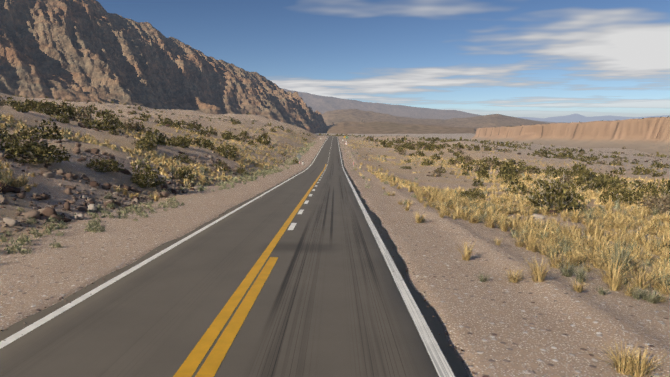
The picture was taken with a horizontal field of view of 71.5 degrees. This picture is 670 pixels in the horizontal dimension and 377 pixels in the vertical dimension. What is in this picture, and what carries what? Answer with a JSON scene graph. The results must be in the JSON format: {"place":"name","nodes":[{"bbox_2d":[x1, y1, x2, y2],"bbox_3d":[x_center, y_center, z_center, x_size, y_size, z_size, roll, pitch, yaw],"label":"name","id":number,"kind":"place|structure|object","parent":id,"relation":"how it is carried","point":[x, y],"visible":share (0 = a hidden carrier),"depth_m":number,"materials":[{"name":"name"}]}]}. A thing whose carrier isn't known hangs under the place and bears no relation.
{"place":"outdoors","nodes":[
{"label":"outdoors","id":0,"kind":"place"},
{"bbox_2d":[0,0,364,133],"bbox_3d":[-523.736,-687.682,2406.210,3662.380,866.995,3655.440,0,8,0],"label":"mountain terrain","id":1,"kind":"structure","parent":0,"point":[84,50],"depth_m":1932.96,"materials":[{"name":"stone"}]},
{"bbox_2d":[0,135,468,376],"bbox_3d":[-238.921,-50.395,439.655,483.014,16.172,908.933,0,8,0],"label":"road","id":2,"kind":"structure","parent":0,"point":[329,301],"depth_m":9.68,"materials":[{"name":"grey asphalt"}]},
{"bbox_2d":[0,136,328,348],"bbox_3d":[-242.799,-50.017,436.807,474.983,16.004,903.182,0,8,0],"label":"edge line","id":3,"kind":"object","parent":2,"relation":"on","point":[24,331],"visible":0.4,"depth_m":11.18,"materials":[{"name":"white paint"}]},
{"bbox_2d":[195,257,278,376],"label":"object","id":4,"kind":"object","parent":2,"relation":"on","point":[213,360],"visible":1,"depth_m":8.49,"materials":[{"name":"paint"}]},
{"bbox_2d":[173,164,326,376],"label":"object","id":5,"kind":"object","parent":2,"relation":"on","point":[192,362],"visible":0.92,"depth_m":9.35,"materials":[{"name":"paint"}]},
{"bbox_2d":[288,139,332,229],"bbox_3d":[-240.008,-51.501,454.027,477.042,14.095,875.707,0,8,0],"label":"dashes","id":6,"kind":"object","parent":2,"relation":"on","point":[292,226],"visible":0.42,"depth_m":25.79,"materials":[{"name":"white paint"}]},
{"bbox_2d":[325,135,454,376],"bbox_3d":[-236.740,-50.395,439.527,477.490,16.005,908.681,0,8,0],"label":"edge line","id":7,"kind":"object","parent":2,"relation":"on","point":[439,361],"visible":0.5,"depth_m":9.61,"materials":[{"name":"white paint"}]},
{"bbox_2d":[0,93,669,376],"bbox_3d":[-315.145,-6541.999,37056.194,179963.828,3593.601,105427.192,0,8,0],"label":"ground","id":8,"kind":"structure","parent":0,"point":[496,324],"depth_m":17.22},
{"bbox_2d":[0,142,427,254],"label":"roadside weeds","id":9,"kind":"object","parent":8,"relation":"on","point":[93,223],"visible":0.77,"depth_m":26.22,"materials":[{"name":"green plant"}]},
{"bbox_2d":[0,98,669,376],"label":"grass tussocks","id":10,"kind":"object","parent":8,"relation":"on","point":[612,278],"depth_m":27.53,"materials":[{"name":"yellow plant"}]},
{"bbox_2d":[0,95,669,213],"bbox_3d":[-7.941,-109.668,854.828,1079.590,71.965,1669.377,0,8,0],"label":"shrubs","id":11,"kind":"object","parent":8,"relation":"on","point":[505,169],"visible":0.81,"depth_m":64.16,"materials":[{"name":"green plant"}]},
{"bbox_2d":[0,96,669,373],"bbox_3d":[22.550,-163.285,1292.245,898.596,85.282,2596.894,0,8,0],"label":"rocks","id":12,"kind":"object","parent":8,"relation":"on","point":[47,211],"visible":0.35,"depth_m":30.46,"materials":[{"name":"stone"}]},
{"bbox_2d":[0,101,669,303],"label":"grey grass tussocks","id":13,"kind":"object","parent":8,"relation":"on","point":[581,277],"depth_m":21.27,"materials":[{"name":"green plant"}]},
{"bbox_2d":[0,96,669,214],"bbox_3d":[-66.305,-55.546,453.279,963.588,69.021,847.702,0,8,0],"label":"dry shrubs","id":14,"kind":"object","parent":8,"relation":"on","point":[662,203],"visible":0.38,"depth_m":89.79,"materials":[{"name":"green plant"}]},
{"bbox_2d":[517,167,583,208],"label":"shrub branches","id":15,"kind":"object","parent":8,"relation":"on","point":[542,193],"visible":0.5,"depth_m":36.51,"materials":[{"name":"beige"}]},
{"bbox_2d":[96,0,669,117],"label":"sky","id":16,"kind":"structure","parent":0,"point":[513,58],"materials":[{"name":"blue"}]},
{"bbox_2d":[326,121,475,133],"bbox_3d":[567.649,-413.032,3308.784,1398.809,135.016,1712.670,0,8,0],"label":"distant hill","id":17,"kind":"structure","parent":0,"point":[347,127],"depth_m":3031.30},
{"bbox_2d":[281,88,564,122],"bbox_3d":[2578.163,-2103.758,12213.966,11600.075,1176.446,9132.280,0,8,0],"label":"hill ridge","id":18,"kind":"structure","parent":0,"point":[321,104],"depth_m":11740.40,"materials":[{"name":"stone"}]},
{"bbox_2d":[322,109,550,129],"bbox_3d":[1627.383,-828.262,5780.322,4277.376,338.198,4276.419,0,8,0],"label":"hill ridge","id":19,"kind":"structure","parent":0,"point":[358,115],"depth_m":5405.55,"materials":[{"name":"stone"}]},
{"bbox_2d":[470,117,669,156],"bbox_3d":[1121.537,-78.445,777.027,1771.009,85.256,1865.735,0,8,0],"label":"cliff","id":20,"kind":"structure","parent":0,"point":[650,135],"depth_m":694.79,"materials":[{"name":"brown stone"}]},
{"bbox_2d":[517,114,669,122],"bbox_3d":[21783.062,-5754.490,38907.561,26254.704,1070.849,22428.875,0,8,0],"label":"horizon hills","id":21,"kind":"structure","parent":0,"point":[571,118],"depth_m":37819.88,"materials":[{"name":"grey stone"}]}
]}

